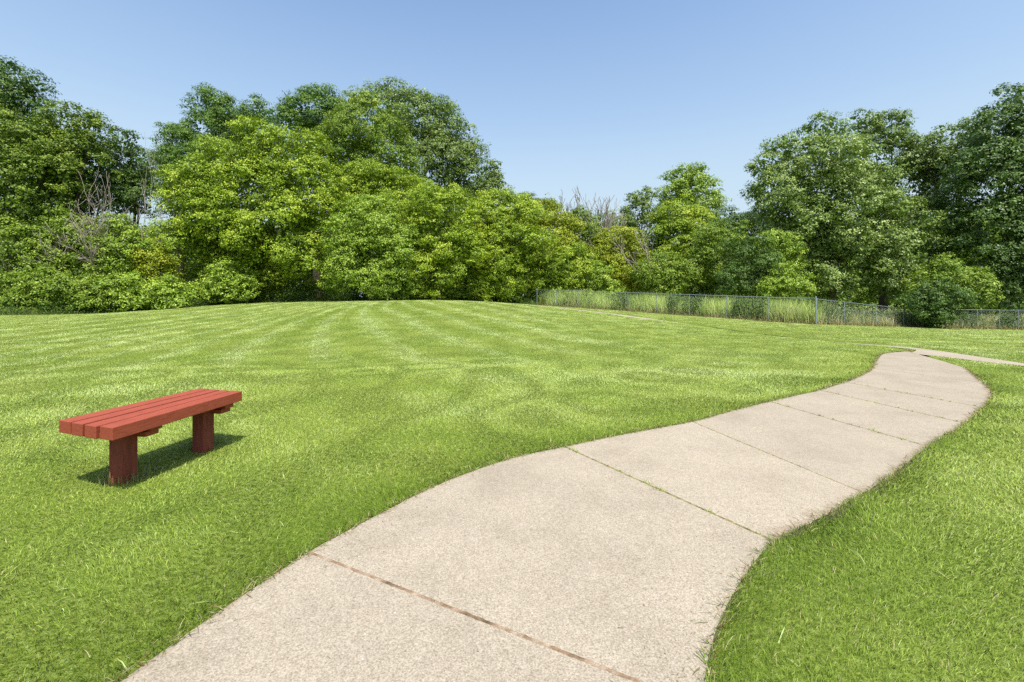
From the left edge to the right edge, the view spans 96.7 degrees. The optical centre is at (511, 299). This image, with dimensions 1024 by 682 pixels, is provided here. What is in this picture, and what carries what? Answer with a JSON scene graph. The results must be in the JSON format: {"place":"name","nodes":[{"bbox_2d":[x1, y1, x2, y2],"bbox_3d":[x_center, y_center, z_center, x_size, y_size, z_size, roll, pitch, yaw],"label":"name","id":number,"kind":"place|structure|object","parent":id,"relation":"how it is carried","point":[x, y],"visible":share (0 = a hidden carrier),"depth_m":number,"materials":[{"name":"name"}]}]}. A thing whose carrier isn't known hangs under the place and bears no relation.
{"place":"outdoors","nodes":[
{"label":"outdoors","id":0,"kind":"place"},
{"bbox_2d":[0,300,1023,681],"bbox_3d":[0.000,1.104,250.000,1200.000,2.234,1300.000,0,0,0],"label":"lawn","id":1,"kind":"structure","parent":0,"point":[612,356],"depth_m":3.58,"materials":[{"name":"plant"}]},
{"bbox_2d":[0,55,61,218],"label":"broadleaf tree","id":2,"kind":"object","parent":1,"relation":"on","point":[9,98],"visible":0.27,"depth_m":36.75,"materials":[{"name":"green plant"}]},
{"bbox_2d":[0,264,83,313],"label":"shrub","id":3,"kind":"object","parent":1,"relation":"on","point":[44,286],"visible":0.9,"depth_m":28.81,"materials":[{"name":"green plant"}]},
{"bbox_2d":[0,214,84,290],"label":"shrub","id":4,"kind":"object","parent":1,"relation":"on","point":[22,231],"visible":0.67,"depth_m":30.69,"materials":[{"name":"green plant"}]},
{"bbox_2d":[0,103,96,307],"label":"broadleaf tree","id":5,"kind":"object","parent":1,"relation":"on","point":[13,157],"visible":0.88,"depth_m":32.07,"materials":[{"name":"green plant"}]},
{"bbox_2d":[12,99,128,277],"bbox_3d":[-34.088,-7.166,34.457,7.350,16.208,5.645,0,0,0],"label":"broadleaf tree","id":6,"kind":"object","parent":1,"relation":"on","point":[78,139],"visible":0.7,"depth_m":34.44,"materials":[{"name":"green plant"}]},
{"bbox_2d":[13,207,136,288],"bbox_3d":[-30.676,-2.733,32.455,7.580,7.517,4.609,0,0,0],"label":"shrub","id":7,"kind":"object","parent":1,"relation":"on","point":[69,256],"visible":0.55,"depth_m":31.38,"materials":[{"name":"green plant"}]},
{"bbox_2d":[0,126,150,233],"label":"broadleaf tree","id":8,"kind":"object","parent":1,"relation":"on","point":[115,190],"visible":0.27,"depth_m":37.00,"materials":[{"name":"green plant"}]},
{"bbox_2d":[49,272,122,313],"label":"shrub","id":9,"kind":"object","parent":1,"relation":"on","point":[86,298],"visible":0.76,"depth_m":29.80,"materials":[{"name":"green plant"}]},
{"bbox_2d":[0,184,187,295],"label":"dead brush","id":10,"kind":"object","parent":1,"relation":"on","point":[85,246],"visible":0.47,"depth_m":31.01,"materials":[{"name":"plant"}]},
{"bbox_2d":[71,211,162,289],"bbox_3d":[-28.149,-2.716,33.073,5.259,7.327,4.610,0,0,15],"label":"shrub","id":11,"kind":"object","parent":1,"relation":"on","point":[128,240],"visible":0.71,"depth_m":32.21,"materials":[{"name":"green plant"}]},
{"bbox_2d":[80,132,181,278],"bbox_3d":[-26.770,-5.828,32.537,2.164,13.306,6.181,0,0,40],"label":"dead tree","id":12,"kind":"object","parent":1,"relation":"on","point":[144,201],"visible":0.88,"depth_m":32.68,"materials":[{"name":"brown wood"}]},
{"bbox_2d":[106,128,163,227],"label":"broadleaf tree","id":13,"kind":"object","parent":1,"relation":"on","point":[137,197],"visible":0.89,"depth_m":37.51,"materials":[{"name":"green plant"}]},
{"bbox_2d":[88,270,201,312],"bbox_3d":[-25.153,-0.561,31.455,7.228,3.005,3.951,0,0,0],"label":"shrub","id":14,"kind":"object","parent":1,"relation":"on","point":[135,294],"visible":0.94,"depth_m":30.69,"materials":[{"name":"green plant"}]},
{"bbox_2d":[59,388,241,484],"bbox_3d":[-2.673,1.096,3.502,0.548,0.584,1.220,0,0,10],"label":"park bench","id":15,"kind":"object","parent":1,"relation":"on","point":[121,429],"visible":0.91,"depth_m":3.22,"materials":[{"name":"red paint"}]},
{"bbox_2d":[122,239,184,284],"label":"shrub","id":16,"kind":"object","parent":1,"relation":"on","point":[151,269],"visible":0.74,"depth_m":32.79,"materials":[{"name":"green plant"}]},
{"bbox_2d":[140,121,229,303],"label":"broadleaf tree","id":17,"kind":"object","parent":1,"relation":"on","point":[166,130],"visible":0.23,"depth_m":48.50,"materials":[{"name":"green plant"}]},
{"bbox_2d":[156,81,278,259],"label":"broadleaf tree","id":18,"kind":"object","parent":1,"relation":"on","point":[214,117],"visible":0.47,"depth_m":49.41,"materials":[{"name":"green plant"}]},
{"bbox_2d":[190,256,264,303],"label":"shrub","id":19,"kind":"object","parent":1,"relation":"on","point":[227,289],"visible":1,"depth_m":33.40,"materials":[{"name":"green plant"}]},
{"bbox_2d":[123,114,355,302],"bbox_3d":[-20.688,-7.028,39.182,16.057,14.952,14.893,0,0,0],"label":"broadleaf tree","id":20,"kind":"object","parent":1,"relation":"on","point":[246,237],"visible":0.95,"depth_m":34.71,"materials":[{"name":"green plant"}]},
{"bbox_2d":[0,286,539,314],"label":"undergrowth","id":21,"kind":"object","parent":1,"relation":"on","point":[58,311],"visible":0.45,"depth_m":36.39,"materials":[{"name":"green plant"}]},
{"bbox_2d":[266,82,361,297],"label":"broadleaf tree","id":22,"kind":"object","parent":1,"relation":"on","point":[311,119],"visible":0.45,"depth_m":45.52,"materials":[{"name":"green plant"}]},
{"bbox_2d":[300,83,427,296],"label":"broadleaf tree","id":23,"kind":"object","parent":1,"relation":"on","point":[359,146],"visible":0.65,"depth_m":42.27,"materials":[{"name":"green plant"}]},
{"bbox_2d":[313,188,424,300],"bbox_3d":[-10.831,-4.150,34.989,8.366,8.644,6.290,0,0,0],"label":"broadleaf tree","id":24,"kind":"object","parent":1,"relation":"on","point":[371,233],"visible":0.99,"depth_m":33.73,"materials":[{"name":"green plant"}]},
{"bbox_2d":[312,156,456,296],"bbox_3d":[-11.129,-6.218,40.256,12.782,12.669,8.672,0,0,0],"label":"broadleaf tree","id":25,"kind":"object","parent":1,"relation":"on","point":[391,184],"visible":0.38,"depth_m":38.66,"materials":[{"name":"green plant"}]},
{"bbox_2d":[362,76,496,289],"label":"broadleaf tree","id":26,"kind":"object","parent":1,"relation":"on","point":[435,139],"visible":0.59,"depth_m":51.84,"materials":[{"name":"green plant"}]},
{"bbox_2d":[388,176,494,299],"bbox_3d":[-5.700,-4.747,37.073,8.457,9.768,5.619,0,0,-13],"label":"broadleaf tree","id":27,"kind":"object","parent":1,"relation":"on","point":[441,258],"visible":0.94,"depth_m":36.13,"materials":[{"name":"green plant"}]},
{"bbox_2d":[423,281,479,300],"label":"shrub","id":28,"kind":"object","parent":1,"relation":"on","point":[461,294],"visible":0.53,"depth_m":39.07,"materials":[{"name":"green plant"}]},
{"bbox_2d":[472,158,515,298],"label":"broadleaf tree","id":29,"kind":"object","parent":1,"relation":"on","point":[496,178],"visible":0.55,"depth_m":54.35,"materials":[{"name":"green plant"}]},
{"bbox_2d":[455,230,534,302],"bbox_3d":[-1.501,-3.123,40.310,7.542,6.868,6.078,0,0,0],"label":"shrub","id":30,"kind":"object","parent":1,"relation":"on","point":[490,286],"visible":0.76,"depth_m":39.31,"materials":[{"name":"green plant"}]},
{"bbox_2d":[453,188,563,291],"bbox_3d":[-0.907,-4.920,41.275,10.873,10.504,7.861,0,0,0],"label":"broadleaf tree","id":31,"kind":"object","parent":1,"relation":"on","point":[503,228],"visible":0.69,"depth_m":39.48,"materials":[{"name":"green plant"}]},
{"bbox_2d":[0,209,1023,314],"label":"distant woods","id":32,"kind":"object","parent":1,"relation":"on","point":[700,290],"visible":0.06,"depth_m":57.70,"materials":[{"name":"green plant"}]},
{"bbox_2d":[502,191,563,299],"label":"broadleaf tree","id":33,"kind":"object","parent":1,"relation":"on","point":[531,193],"visible":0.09,"depth_m":59.36,"materials":[{"name":"green plant"}]},
{"bbox_2d":[508,194,588,299],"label":"broadleaf tree","id":34,"kind":"object","parent":1,"relation":"on","point":[551,222],"visible":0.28,"depth_m":43.83,"materials":[{"name":"green plant"}]},
{"bbox_2d":[510,237,599,297],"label":"shrub","id":35,"kind":"object","parent":1,"relation":"on","point":[571,280],"visible":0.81,"depth_m":41.56,"materials":[{"name":"green plant"}]},
{"bbox_2d":[497,196,614,277],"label":"dead tree","id":36,"kind":"object","parent":1,"relation":"on","point":[561,200],"visible":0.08,"depth_m":58.51,"materials":[{"name":"wood"}]},
{"bbox_2d":[543,204,616,291],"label":"broadleaf tree","id":37,"kind":"object","parent":1,"relation":"on","point":[588,234],"visible":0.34,"depth_m":45.67,"materials":[{"name":"green plant"}]},
{"bbox_2d":[572,187,629,272],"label":"dead tree","id":38,"kind":"object","parent":1,"relation":"on","point":[605,222],"visible":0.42,"depth_m":44.70,"materials":[{"name":"plant"}]},
{"bbox_2d":[582,260,626,297],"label":"shrub","id":39,"kind":"object","parent":1,"relation":"on","point":[609,283],"visible":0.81,"depth_m":40.34,"materials":[{"name":"green plant"}]},
{"bbox_2d":[579,225,661,295],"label":"broadleaf tree","id":40,"kind":"object","parent":1,"relation":"on","point":[620,262],"visible":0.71,"depth_m":42.75,"materials":[{"name":"green plant"}]},
{"bbox_2d":[609,225,657,297],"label":"dead tree","id":41,"kind":"object","parent":1,"relation":"on","point":[647,255],"visible":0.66,"depth_m":40.17,"materials":[{"name":"brown wood"}]},
{"bbox_2d":[607,185,671,295],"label":"broadleaf tree","id":42,"kind":"object","parent":1,"relation":"on","point":[635,202],"visible":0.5,"depth_m":49.19,"materials":[{"name":"green plant"}]},
{"bbox_2d":[625,249,708,298],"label":"shrub","id":43,"kind":"object","parent":1,"relation":"on","point":[668,280],"visible":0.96,"depth_m":39.88,"materials":[{"name":"green plant"}]},
{"bbox_2d":[537,289,816,324],"bbox_3d":[9.150,0.319,32.050,0.060,2.589,21.181,0,0,-41],"label":"chain link fence","id":44,"kind":"object","parent":1,"relation":"on","point":[815,299],"visible":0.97,"depth_m":29.38,"materials":[{"name":"metal"}]},
{"bbox_2d":[631,192,728,299],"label":"broadleaf tree","id":45,"kind":"object","parent":1,"relation":"on","point":[682,223],"visible":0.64,"depth_m":45.57,"materials":[{"name":"green plant"}]},
{"bbox_2d":[651,159,734,233],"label":"broadleaf tree","id":46,"kind":"object","parent":1,"relation":"on","point":[685,182],"visible":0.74,"depth_m":60.62,"materials":[{"name":"green plant"}]},
{"bbox_2d":[672,211,758,304],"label":"broadleaf tree","id":47,"kind":"object","parent":1,"relation":"on","point":[709,255],"visible":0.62,"depth_m":40.02,"materials":[{"name":"green plant"}]},
{"bbox_2d":[688,204,786,299],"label":"broadleaf tree","id":48,"kind":"object","parent":1,"relation":"on","point":[734,218],"visible":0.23,"depth_m":50.61,"materials":[{"name":"green plant"}]},
{"bbox_2d":[712,231,789,303],"bbox_3d":[19.453,-1.917,36.737,5.810,7.020,5.399,0,0,-42],"label":"shrub","id":49,"kind":"object","parent":1,"relation":"on","point":[749,273],"visible":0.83,"depth_m":36.45,"materials":[{"name":"green plant"}]},
{"bbox_2d":[536,288,1023,329],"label":"tall weeds","id":50,"kind":"object","parent":1,"relation":"on","point":[797,313],"visible":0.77,"depth_m":29.86,"materials":[{"name":"green plant"}]},
{"bbox_2d":[753,228,810,300],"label":"shrub","id":51,"kind":"object","parent":1,"relation":"on","point":[786,243],"visible":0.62,"depth_m":37.34,"materials":[{"name":"green plant"}]},
{"bbox_2d":[748,261,820,301],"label":"shrub","id":52,"kind":"object","parent":1,"relation":"on","point":[780,284],"visible":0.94,"depth_m":34.44,"materials":[{"name":"green plant"}]},
{"bbox_2d":[787,295,812,304],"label":"shrub","id":53,"kind":"object","parent":1,"relation":"on","point":[799,300],"visible":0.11,"depth_m":27.37,"materials":[{"name":"green plant"}]},
{"bbox_2d":[737,108,950,308],"bbox_3d":[28.291,-7.341,40.552,15.613,18.727,13.355,0,0,-28],"label":"broadleaf tree","id":54,"kind":"object","parent":1,"relation":"on","point":[853,238],"visible":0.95,"depth_m":38.42,"materials":[{"name":"green plant"}]},
{"bbox_2d":[839,107,951,310],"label":"broadleaf tree","id":55,"kind":"object","parent":1,"relation":"on","point":[892,139],"visible":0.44,"depth_m":44.94,"materials":[{"name":"green plant"}]},
{"bbox_2d":[819,299,1022,329],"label":"chain link fence","id":56,"kind":"object","parent":1,"relation":"on","point":[910,317],"visible":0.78,"depth_m":29.70,"materials":[{"name":"metal"}]},
{"bbox_2d":[879,116,996,308],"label":"broadleaf tree","id":57,"kind":"object","parent":1,"relation":"on","point":[943,152],"visible":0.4,"depth_m":42.27,"materials":[{"name":"green plant"}]},
{"bbox_2d":[894,277,981,328],"bbox_3d":[27.081,0.259,28.943,4.694,3.390,3.000,0,0,0],"label":"shrub","id":58,"kind":"object","parent":1,"relation":"on","point":[934,315],"visible":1,"depth_m":28.54,"materials":[{"name":"green plant"}]},
{"bbox_2d":[899,252,1005,313],"bbox_3d":[32.274,-0.704,33.398,6.474,5.692,4.250,0,0,0],"label":"shrub","id":59,"kind":"object","parent":1,"relation":"on","point":[963,277],"visible":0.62,"depth_m":32.69,"materials":[{"name":"green plant"}]},
{"bbox_2d":[915,82,1023,315],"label":"broadleaf tree","id":60,"kind":"object","parent":1,"relation":"on","point":[1004,156],"visible":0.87,"depth_m":36.99,"materials":[{"name":"green plant"}]},
{"bbox_2d":[0,0,1023,296],"label":"sky","id":61,"kind":"structure","parent":0,"point":[604,98],"materials":[{"name":"blue"}]},
{"bbox_2d":[121,351,991,681],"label":"path","id":62,"kind":"structure","parent":0,"point":[543,545],"depth_m":2.28,"materials":[{"name":"concrete"}]},
{"bbox_2d":[308,552,642,681],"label":"path joint sediment","id":63,"kind":"object","parent":62,"relation":"on","point":[588,661],"visible":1,"depth_m":1.79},
{"bbox_2d":[565,370,982,540],"bbox_3d":[4.022,1.271,5.358,7.758,0.019,1.849,0,0,-36],"label":"path joint moss","id":64,"kind":"object","parent":62,"relation":"on","point":[751,446],"visible":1,"depth_m":3.35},
{"bbox_2d":[536,305,1023,365],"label":"branch path","id":65,"kind":"structure","parent":0,"point":[941,353],"depth_m":10.56,"materials":[{"name":"concrete"}]}
]}

